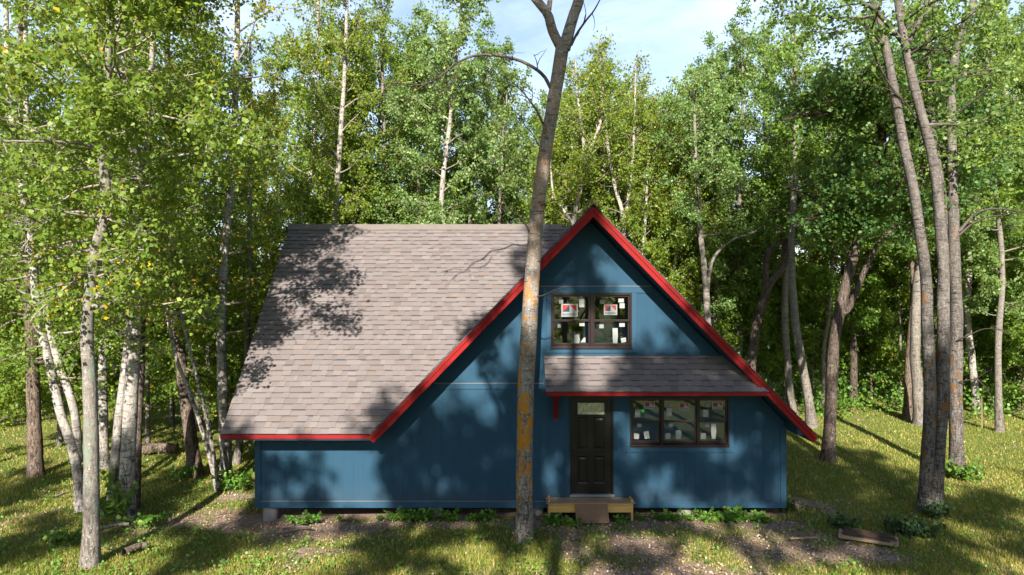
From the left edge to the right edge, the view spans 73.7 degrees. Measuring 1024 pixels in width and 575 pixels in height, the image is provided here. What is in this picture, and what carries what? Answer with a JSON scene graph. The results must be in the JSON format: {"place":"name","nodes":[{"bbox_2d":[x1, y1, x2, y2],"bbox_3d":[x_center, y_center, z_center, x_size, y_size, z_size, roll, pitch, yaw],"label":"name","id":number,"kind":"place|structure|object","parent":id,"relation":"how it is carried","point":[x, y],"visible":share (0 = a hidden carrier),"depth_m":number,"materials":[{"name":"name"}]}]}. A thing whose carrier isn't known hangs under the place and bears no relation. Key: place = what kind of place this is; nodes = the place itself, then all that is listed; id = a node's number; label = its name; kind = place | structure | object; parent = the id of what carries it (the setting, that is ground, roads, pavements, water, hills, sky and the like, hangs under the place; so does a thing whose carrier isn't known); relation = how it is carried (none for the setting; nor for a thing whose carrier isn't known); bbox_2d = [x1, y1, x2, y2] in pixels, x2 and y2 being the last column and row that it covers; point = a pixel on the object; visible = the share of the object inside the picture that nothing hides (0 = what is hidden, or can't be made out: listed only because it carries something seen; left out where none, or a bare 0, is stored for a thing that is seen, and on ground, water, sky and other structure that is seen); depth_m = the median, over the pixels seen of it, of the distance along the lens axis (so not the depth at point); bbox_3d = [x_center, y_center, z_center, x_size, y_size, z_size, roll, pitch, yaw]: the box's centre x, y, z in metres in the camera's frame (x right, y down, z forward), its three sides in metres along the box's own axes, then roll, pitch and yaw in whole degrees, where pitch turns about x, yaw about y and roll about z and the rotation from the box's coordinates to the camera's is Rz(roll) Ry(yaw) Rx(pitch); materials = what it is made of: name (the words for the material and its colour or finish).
{"place":"outdoors","nodes":[
{"label":"outdoors","id":0,"kind":"place"},
{"bbox_2d":[0,361,1023,574],"bbox_3d":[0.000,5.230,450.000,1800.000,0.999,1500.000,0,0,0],"label":"ground","id":1,"kind":"structure","parent":0,"point":[346,513],"depth_m":13.91,"materials":[{"name":"brown soil"}]},
{"bbox_2d":[0,190,66,433],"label":"young tree","id":2,"kind":"object","parent":1,"relation":"on","point":[9,393],"visible":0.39,"depth_m":18.66,"materials":[{"name":"green plant"}]},
{"bbox_2d":[0,163,113,446],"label":"young tree","id":3,"kind":"object","parent":1,"relation":"on","point":[59,440],"visible":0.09,"depth_m":20.17,"materials":[{"name":"green plant"}]},
{"bbox_2d":[41,524,82,545],"bbox_3d":[-8.488,4.694,12.956,0.613,0.292,0.665,0,0,0],"label":"weed plant","id":4,"kind":"object","parent":1,"relation":"on","point":[56,536],"visible":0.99,"depth_m":12.84,"materials":[{"name":"green plant"}]},
{"bbox_2d":[0,0,131,512],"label":"birch tree","id":5,"kind":"object","parent":1,"relation":"on","point":[72,437],"visible":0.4,"depth_m":14.90,"materials":[{"name":"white plant"}]},
{"bbox_2d":[0,0,131,477],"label":"aspen tree","id":6,"kind":"object","parent":1,"relation":"on","point":[35,467],"visible":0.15,"depth_m":17.29,"materials":[{"name":"green plant"}]},
{"bbox_2d":[0,5,171,469],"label":"birch tree","id":7,"kind":"object","parent":1,"relation":"on","point":[104,457],"visible":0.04,"depth_m":18.10,"materials":[{"name":"green plant"}]},
{"bbox_2d":[40,155,152,406],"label":"young tree","id":8,"kind":"object","parent":1,"relation":"on","point":[77,371],"visible":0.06,"depth_m":20.50,"materials":[{"name":"green plant"}]},
{"bbox_2d":[100,468,139,524],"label":"sapling","id":9,"kind":"object","parent":1,"relation":"on","point":[120,503],"visible":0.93,"depth_m":14.01,"materials":[{"name":"green plant"}]},
{"bbox_2d":[0,0,253,521],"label":"birch tree","id":10,"kind":"object","parent":1,"relation":"on","point":[123,448],"visible":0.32,"depth_m":14.27,"materials":[{"name":"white plant"}]},
{"bbox_2d":[72,15,204,508],"bbox_3d":[-7.941,-0.812,15.104,2.850,11.370,2.934,0,0,0],"label":"aspen tree","id":11,"kind":"object","parent":1,"relation":"on","point":[139,431],"visible":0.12,"depth_m":15.04,"materials":[{"name":"green plant"}]},
{"bbox_2d":[77,196,203,442],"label":"young tree","id":12,"kind":"object","parent":1,"relation":"on","point":[148,384],"visible":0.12,"depth_m":20.42,"materials":[{"name":"green plant"}]},
{"bbox_2d":[116,510,175,526],"bbox_3d":[-7.487,4.666,13.841,1.059,0.328,0.594,0,0,0],"label":"weed plant","id":13,"kind":"object","parent":1,"relation":"on","point":[148,519],"visible":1,"depth_m":13.86,"materials":[{"name":"green plant"}]},
{"bbox_2d":[0,0,312,569],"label":"aspen tree","id":14,"kind":"object","parent":1,"relation":"on","point":[104,105],"visible":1,"depth_m":11.32,"materials":[{"name":"green plant"}]},
{"bbox_2d":[142,442,179,455],"bbox_3d":[-10.101,4.606,19.499,1.083,0.352,0.391,0,0,-22],"label":"log","id":15,"kind":"object","parent":1,"relation":"on","point":[157,447],"visible":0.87,"depth_m":19.44,"materials":[{"name":"brown wood"}]},
{"bbox_2d":[115,145,216,423],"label":"young tree","id":16,"kind":"object","parent":1,"relation":"on","point":[172,415],"visible":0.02,"depth_m":23.92,"materials":[{"name":"green plant"}]},
{"bbox_2d":[115,126,222,491],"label":"birch tree","id":17,"kind":"object","parent":1,"relation":"on","point":[211,456],"visible":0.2,"depth_m":16.15,"materials":[{"name":"green plant"}]},
{"bbox_2d":[86,9,276,478],"bbox_3d":[-8.543,-1.954,17.435,4.438,13.687,3.833,0,0,-27],"label":"aspen tree","id":18,"kind":"object","parent":1,"relation":"on","point":[193,455],"visible":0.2,"depth_m":17.28,"materials":[{"name":"green plant"}]},
{"bbox_2d":[143,9,255,423],"bbox_3d":[-11.032,-2.798,24.085,4.085,15.348,5.537,0,0,0],"label":"birch tree","id":19,"kind":"object","parent":1,"relation":"on","point":[197,366],"visible":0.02,"depth_m":23.85,"materials":[{"name":"green plant"}]},
{"bbox_2d":[155,187,255,450],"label":"young tree","id":20,"kind":"object","parent":1,"relation":"on","point":[208,357],"visible":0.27,"depth_m":19.92,"materials":[{"name":"green plant"}]},
{"bbox_2d":[148,0,312,479],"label":"birch tree","id":21,"kind":"object","parent":1,"relation":"on","point":[225,447],"visible":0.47,"depth_m":16.79,"materials":[{"name":"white plant"}]},
{"bbox_2d":[212,467,252,489],"bbox_3d":[-6.645,4.543,16.292,0.866,0.556,0.911,0,0,0],"label":"weed plant","id":22,"kind":"object","parent":1,"relation":"on","point":[241,480],"visible":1,"depth_m":16.20,"materials":[{"name":"green plant"}]},
{"bbox_2d":[193,174,284,387],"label":"young tree","id":23,"kind":"object","parent":1,"relation":"on","point":[236,364],"visible":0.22,"depth_m":22.74,"materials":[{"name":"green plant"}]},
{"bbox_2d":[180,29,318,465],"bbox_3d":[-7.112,-1.013,18.522,3.485,11.814,3.673,0,0,22],"label":"birch tree","id":24,"kind":"object","parent":1,"relation":"on","point":[237,457],"visible":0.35,"depth_m":18.43,"materials":[{"name":"green plant"}]},
{"bbox_2d":[216,102,315,328],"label":"birch tree","id":25,"kind":"object","parent":1,"relation":"on","point":[268,199],"visible":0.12,"depth_m":24.28,"materials":[{"name":"green plant"}]},
{"bbox_2d":[215,30,329,265],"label":"birch tree","id":26,"kind":"object","parent":1,"relation":"on","point":[278,66],"visible":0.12,"depth_m":30.93,"materials":[{"name":"green plant"}]},
{"bbox_2d":[245,0,369,254],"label":"birch tree","id":27,"kind":"object","parent":1,"relation":"on","point":[317,23],"visible":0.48,"depth_m":24.18,"materials":[{"name":"green plant"}]},
{"bbox_2d":[270,0,379,223],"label":"birch tree","id":28,"kind":"object","parent":1,"relation":"on","point":[325,53],"visible":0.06,"depth_m":27.83,"materials":[{"name":"green plant"}]},
{"bbox_2d":[277,0,404,223],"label":"birch tree","id":29,"kind":"object","parent":1,"relation":"on","point":[340,111],"visible":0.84,"depth_m":22.61,"materials":[{"name":"green plant"}]},
{"bbox_2d":[287,11,409,223],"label":"birch tree","id":30,"kind":"object","parent":1,"relation":"on","point":[348,175],"visible":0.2,"depth_m":24.79,"materials":[{"name":"green plant"}]},
{"bbox_2d":[315,8,431,223],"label":"aspen tree","id":31,"kind":"object","parent":1,"relation":"on","point":[376,65],"visible":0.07,"depth_m":29.12,"materials":[{"name":"green plant"}]},
{"bbox_2d":[325,0,444,223],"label":"aspen tree","id":32,"kind":"object","parent":1,"relation":"on","point":[389,47],"visible":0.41,"depth_m":25.62,"materials":[{"name":"green plant"}]},
{"bbox_2d":[358,0,473,223],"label":"aspen tree","id":33,"kind":"object","parent":1,"relation":"on","point":[405,53],"visible":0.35,"depth_m":25.45,"materials":[{"name":"green plant"}]},
{"bbox_2d":[355,30,483,223],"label":"birch tree","id":34,"kind":"object","parent":1,"relation":"on","point":[454,168],"visible":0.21,"depth_m":26.08,"materials":[{"name":"green plant"}]},
{"bbox_2d":[379,0,507,223],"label":"aspen tree","id":35,"kind":"object","parent":1,"relation":"on","point":[452,45],"visible":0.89,"depth_m":23.25,"materials":[{"name":"green plant"}]},
{"bbox_2d":[422,76,511,223],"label":"aspen tree","id":36,"kind":"object","parent":1,"relation":"on","point":[484,184],"visible":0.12,"depth_m":27.47,"materials":[{"name":"green plant"}]},
{"bbox_2d":[372,0,599,543],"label":"aspen tree","id":37,"kind":"object","parent":1,"relation":"on","point":[524,524],"visible":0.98,"depth_m":12.78,"materials":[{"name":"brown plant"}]},
{"bbox_2d":[442,9,532,223],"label":"aspen tree","id":38,"kind":"object","parent":1,"relation":"on","point":[481,42],"visible":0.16,"depth_m":28.68,"materials":[{"name":"green plant"}]},
{"bbox_2d":[461,110,536,223],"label":"aspen tree","id":39,"kind":"object","parent":1,"relation":"on","point":[512,180],"visible":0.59,"depth_m":25.30,"materials":[{"name":"green plant"}]},
{"bbox_2d":[458,36,550,223],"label":"aspen tree","id":40,"kind":"object","parent":1,"relation":"on","point":[508,76],"visible":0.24,"depth_m":27.85,"materials":[{"name":"green plant"}]},
{"bbox_2d":[5,492,1008,574],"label":"fallen twigs","id":41,"kind":"object","parent":1,"relation":"on","point":[573,540],"visible":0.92,"depth_m":12.61,"materials":[{"name":"brown wood"}]},
{"bbox_2d":[0,409,1023,574],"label":"ground cover","id":42,"kind":"object","parent":1,"relation":"on","point":[222,561],"visible":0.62,"depth_m":12.74,"materials":[{"name":"green plant"}]},
{"bbox_2d":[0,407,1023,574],"bbox_3d":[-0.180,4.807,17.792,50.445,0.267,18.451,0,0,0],"label":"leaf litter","id":43,"kind":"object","parent":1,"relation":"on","point":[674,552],"visible":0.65,"depth_m":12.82,"materials":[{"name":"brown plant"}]},
{"bbox_2d":[10,345,1023,425],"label":"undergrowth","id":44,"kind":"object","parent":1,"relation":"on","point":[855,403],"visible":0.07,"depth_m":26.75,"materials":[{"name":"green plant"}]},
{"bbox_2d":[221,203,817,520],"bbox_3d":[0.039,1.661,18.001,12.077,6.679,9.038,0,0,0],"label":"cabin","id":45,"kind":"object","parent":1,"relation":"on","point":[380,367],"visible":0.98,"depth_m":14.20,"materials":[{"name":"blue paint"}]},
{"bbox_2d":[551,293,631,348],"bbox_3d":[1.649,0.701,14.233,1.679,1.157,0.134,0,0,0],"label":"window","id":46,"kind":"structure","parent":45,"relation":"in","point":[567,310],"depth_m":14.21,"materials":[{"name":"brown wood"}]},
{"bbox_2d":[570,396,613,496],"bbox_3d":[1.659,3.300,14.216,0.921,2.094,0.168,0,0,0],"label":"door","id":47,"kind":"structure","parent":45,"relation":"in","point":[591,417],"depth_m":14.21,"materials":[{"name":"brown paint"}]},
{"bbox_2d":[630,397,729,446],"bbox_3d":[3.487,2.801,14.233,2.058,1.034,0.134,0,0,0],"label":"window","id":48,"kind":"structure","parent":45,"relation":"in","point":[649,402],"depth_m":14.21,"materials":[{"name":"brown wood"}]},
{"bbox_2d":[482,94,569,223],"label":"aspen tree","id":49,"kind":"object","parent":1,"relation":"on","point":[528,142],"visible":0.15,"depth_m":27.39,"materials":[{"name":"green plant"}]},
{"bbox_2d":[513,142,577,225],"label":"birch tree","id":50,"kind":"object","parent":1,"relation":"on","point":[553,218],"visible":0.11,"depth_m":25.28,"materials":[{"name":"green plant"}]},
{"bbox_2d":[525,90,620,225],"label":"birch tree","id":51,"kind":"object","parent":1,"relation":"on","point":[588,197],"visible":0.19,"depth_m":26.23,"materials":[{"name":"green plant"}]},
{"bbox_2d":[530,64,618,227],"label":"birch tree","id":52,"kind":"object","parent":1,"relation":"on","point":[579,140],"visible":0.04,"depth_m":27.53,"materials":[{"name":"green plant"}]},
{"bbox_2d":[529,27,636,225],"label":"birch tree","id":53,"kind":"object","parent":1,"relation":"on","point":[579,179],"visible":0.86,"depth_m":23.82,"materials":[{"name":"green plant"}]},
{"bbox_2d":[546,496,635,520],"bbox_3d":[1.597,4.535,13.985,1.805,0.430,0.370,0,0,0],"label":"door step","id":54,"kind":"object","parent":1,"relation":"on","point":[568,504],"depth_m":13.84,"materials":[{"name":"brown wood"}]},
{"bbox_2d":[575,501,608,522],"bbox_3d":[1.615,4.527,13.764,0.680,0.423,0.129,0,0,0],"label":"plywood sheet","id":55,"kind":"object","parent":1,"relation":"on","point":[594,513],"visible":0.86,"depth_m":13.76,"materials":[{"name":"brown wood"}]},
{"bbox_2d":[556,57,645,298],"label":"birch tree","id":56,"kind":"object","parent":1,"relation":"on","point":[603,173],"visible":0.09,"depth_m":26.98,"materials":[{"name":"green plant"}]},
{"bbox_2d":[569,67,662,300],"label":"birch tree","id":57,"kind":"object","parent":1,"relation":"on","point":[631,83],"visible":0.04,"depth_m":28.19,"materials":[{"name":"green plant"}]},
{"bbox_2d":[565,34,668,241],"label":"birch tree","id":58,"kind":"object","parent":1,"relation":"on","point":[623,171],"visible":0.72,"depth_m":24.92,"materials":[{"name":"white plant"}]},
{"bbox_2d":[601,87,706,300],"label":"birch tree","id":59,"kind":"object","parent":1,"relation":"on","point":[653,249],"visible":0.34,"depth_m":25.65,"materials":[{"name":"green plant"}]},
{"bbox_2d":[625,87,706,277],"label":"birch tree","id":60,"kind":"object","parent":1,"relation":"on","point":[663,237],"visible":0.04,"depth_m":27.07,"materials":[{"name":"green plant"}]},
{"bbox_2d":[634,117,727,316],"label":"birch tree","id":61,"kind":"object","parent":1,"relation":"on","point":[694,264],"visible":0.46,"depth_m":25.21,"materials":[{"name":"green plant"}]},
{"bbox_2d":[634,76,729,306],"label":"birch tree","id":62,"kind":"object","parent":1,"relation":"on","point":[664,261],"visible":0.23,"depth_m":26.00,"materials":[{"name":"green plant"}]},
{"bbox_2d":[630,57,766,326],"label":"aspen tree","id":63,"kind":"object","parent":1,"relation":"on","point":[694,166],"visible":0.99,"depth_m":24.07,"materials":[{"name":"green plant"}]},
{"bbox_2d":[643,64,754,315],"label":"aspen tree","id":64,"kind":"object","parent":1,"relation":"on","point":[721,278],"visible":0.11,"depth_m":26.36,"materials":[{"name":"green plant"}]},
{"bbox_2d":[681,183,752,353],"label":"young tree","id":65,"kind":"object","parent":1,"relation":"on","point":[720,326],"visible":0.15,"depth_m":26.28,"materials":[{"name":"green plant"}]},
{"bbox_2d":[679,51,766,328],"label":"aspen tree","id":66,"kind":"object","parent":1,"relation":"on","point":[726,306],"visible":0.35,"depth_m":25.84,"materials":[{"name":"green plant"}]},
{"bbox_2d":[691,31,795,333],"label":"aspen tree","id":67,"kind":"object","parent":1,"relation":"on","point":[710,41],"visible":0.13,"depth_m":28.71,"materials":[{"name":"green plant"}]},
{"bbox_2d":[691,0,797,355],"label":"aspen tree","id":68,"kind":"object","parent":1,"relation":"on","point":[744,41],"visible":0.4,"depth_m":26.64,"materials":[{"name":"green plant"}]},
{"bbox_2d":[718,265,781,389],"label":"young tree","id":69,"kind":"object","parent":1,"relation":"on","point":[756,287],"visible":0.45,"depth_m":26.41,"materials":[{"name":"green plant"}]},
{"bbox_2d":[711,10,803,372],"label":"aspen tree","id":70,"kind":"object","parent":1,"relation":"on","point":[766,58],"visible":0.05,"depth_m":29.75,"materials":[{"name":"green plant"}]},
{"bbox_2d":[730,195,806,375],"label":"young tree","id":71,"kind":"object","parent":1,"relation":"on","point":[777,349],"visible":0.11,"depth_m":28.15,"materials":[{"name":"green plant"}]},
{"bbox_2d":[732,271,808,384],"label":"young tree","id":72,"kind":"object","parent":1,"relation":"on","point":[778,302],"visible":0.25,"depth_m":27.93,"materials":[{"name":"green plant"}]},
{"bbox_2d":[724,25,838,415],"bbox_3d":[10.363,-2.506,25.544,4.506,14.808,3.870,0,0,0],"label":"aspen tree","id":73,"kind":"object","parent":1,"relation":"on","point":[789,386],"visible":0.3,"depth_m":25.29,"materials":[{"name":"green plant"}]},
{"bbox_2d":[746,183,837,401],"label":"young tree","id":74,"kind":"object","parent":1,"relation":"on","point":[809,338],"visible":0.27,"depth_m":27.88,"materials":[{"name":"green plant"}]},
{"bbox_2d":[743,11,850,428],"bbox_3d":[9.930,-2.324,23.349,3.783,14.453,3.649,0,0,0],"label":"aspen tree","id":75,"kind":"object","parent":1,"relation":"on","point":[813,145],"visible":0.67,"depth_m":23.19,"materials":[{"name":"green plant"}]},
{"bbox_2d":[765,284,828,394],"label":"young tree","id":76,"kind":"object","parent":1,"relation":"on","point":[818,350],"visible":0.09,"depth_m":28.85,"materials":[{"name":"green plant"}]},
{"bbox_2d":[776,175,860,399],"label":"young tree","id":77,"kind":"object","parent":1,"relation":"on","point":[818,260],"visible":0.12,"depth_m":28.30,"materials":[{"name":"green plant"}]},
{"bbox_2d":[746,95,898,370],"bbox_3d":[10.976,-1.250,24.344,5.208,12.261,4.896,0,0,41],"label":"oak tree","id":78,"kind":"object","parent":1,"relation":"on","point":[768,282],"visible":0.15,"depth_m":24.39,"materials":[{"name":"green plant"}]},
{"bbox_2d":[777,124,874,403],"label":"aspen tree","id":79,"kind":"object","parent":1,"relation":"on","point":[824,343],"visible":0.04,"depth_m":27.43,"materials":[{"name":"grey plant"}]},
{"bbox_2d":[801,271,877,397],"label":"young tree","id":80,"kind":"object","parent":1,"relation":"on","point":[842,358],"visible":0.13,"depth_m":29.46,"materials":[{"name":"green plant"}]},
{"bbox_2d":[825,511,860,529],"bbox_3d":[6.576,4.654,13.529,0.530,0.362,0.598,0,0,-36],"label":"shrub","id":81,"kind":"object","parent":1,"relation":"on","point":[841,521],"visible":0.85,"depth_m":13.47,"materials":[{"name":"green plant"}]},
{"bbox_2d":[795,123,907,403],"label":"oak tree","id":82,"kind":"object","parent":1,"relation":"on","point":[824,278],"visible":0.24,"depth_m":27.44,"materials":[{"name":"green plant"}]},
{"bbox_2d":[815,234,891,390],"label":"young tree","id":83,"kind":"object","parent":1,"relation":"on","point":[856,277],"visible":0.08,"depth_m":30.13,"materials":[{"name":"green plant"}]},
{"bbox_2d":[838,280,905,397],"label":"young tree","id":84,"kind":"object","parent":1,"relation":"on","point":[884,293],"visible":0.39,"depth_m":28.47,"materials":[{"name":"green plant"}]},
{"bbox_2d":[837,188,908,395],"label":"young tree","id":85,"kind":"object","parent":1,"relation":"on","point":[893,301],"visible":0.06,"depth_m":29.55,"materials":[{"name":"green plant"}]},
{"bbox_2d":[736,0,1018,512],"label":"aspen tree","id":86,"kind":"object","parent":1,"relation":"on","point":[936,369],"visible":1,"depth_m":14.48,"materials":[{"name":"grey plant"}]},
{"bbox_2d":[757,4,1023,462],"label":"oak tree","id":87,"kind":"object","parent":1,"relation":"on","point":[855,190],"visible":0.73,"depth_m":17.92,"materials":[{"name":"green plant"}]},
{"bbox_2d":[861,204,936,402],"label":"young tree","id":88,"kind":"object","parent":1,"relation":"on","point":[904,293],"visible":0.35,"depth_m":27.70,"materials":[{"name":"green plant"}]},
{"bbox_2d":[873,510,946,538],"bbox_3d":[7.771,4.600,13.232,1.024,0.434,0.972,0,0,-20],"label":"shrub","id":89,"kind":"object","parent":1,"relation":"on","point":[913,526],"visible":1,"depth_m":13.12,"materials":[{"name":"green plant"}]},
{"bbox_2d":[845,0,981,426],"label":"aspen tree","id":90,"kind":"object","parent":1,"relation":"on","point":[915,367],"visible":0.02,"depth_m":23.58,"materials":[{"name":"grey plant"}]},
{"bbox_2d":[861,64,975,419],"bbox_3d":[14.450,-1.680,24.900,4.080,13.104,3.930,0,0,0],"label":"aspen tree","id":91,"kind":"object","parent":1,"relation":"on","point":[907,411],"visible":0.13,"depth_m":24.74,"materials":[{"name":"green plant"}]},
{"bbox_2d":[850,0,1023,478],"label":"aspen tree","id":92,"kind":"object","parent":1,"relation":"on","point":[956,454],"visible":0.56,"depth_m":17.18,"materials":[{"name":"green plant"}]},
{"bbox_2d":[918,498,955,519],"bbox_3d":[8.829,4.585,14.199,0.837,0.433,0.648,0,0,-29],"label":"weed plant","id":93,"kind":"object","parent":1,"relation":"on","point":[938,512],"visible":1,"depth_m":14.12,"materials":[{"name":"green plant"}]},
{"bbox_2d":[894,221,983,372],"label":"young tree","id":94,"kind":"object","parent":1,"relation":"on","point":[934,281],"visible":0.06,"depth_m":28.47,"materials":[{"name":"green plant"}]},
{"bbox_2d":[892,0,1020,332],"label":"aspen tree","id":95,"kind":"object","parent":1,"relation":"on","point":[965,245],"visible":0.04,"depth_m":28.57,"materials":[{"name":"green plant"}]},
{"bbox_2d":[945,456,988,481],"bbox_3d":[11.256,4.509,16.957,1.044,0.658,0.806,0,0,-23],"label":"weed plant","id":96,"kind":"object","parent":1,"relation":"on","point":[966,472],"visible":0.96,"depth_m":16.89,"materials":[{"name":"green plant"}]},
{"bbox_2d":[945,0,1023,432],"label":"aspen tree","id":97,"kind":"object","parent":1,"relation":"on","point":[984,251],"visible":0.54,"depth_m":22.35,"materials":[{"name":"green plant"}]},
{"bbox_2d":[958,0,1023,413],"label":"birch tree","id":98,"kind":"object","parent":1,"relation":"on","point":[972,370],"visible":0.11,"depth_m":25.90,"materials":[{"name":"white plant"}]},
{"bbox_2d":[963,290,1023,411],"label":"young tree","id":99,"kind":"object","parent":1,"relation":"on","point":[980,363],"visible":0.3,"depth_m":26.77,"materials":[{"name":"green plant"}]},
{"bbox_2d":[966,270,1023,412],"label":"young tree","id":100,"kind":"object","parent":1,"relation":"on","point":[987,334],"visible":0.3,"depth_m":26.46,"materials":[{"name":"green plant"}]},
{"bbox_2d":[974,122,1023,365],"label":"oak tree","id":101,"kind":"object","parent":1,"relation":"on","point":[1012,274],"visible":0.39,"depth_m":24.07,"materials":[{"name":"green plant"}]},
{"bbox_2d":[0,392,1023,574],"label":"grass","id":102,"kind":"structure","parent":0,"point":[488,554],"depth_m":13.41,"materials":[{"name":"green plant"}]},
{"bbox_2d":[0,0,1023,282],"label":"sky","id":103,"kind":"structure","parent":0,"point":[670,31],"materials":[{"name":"white"}]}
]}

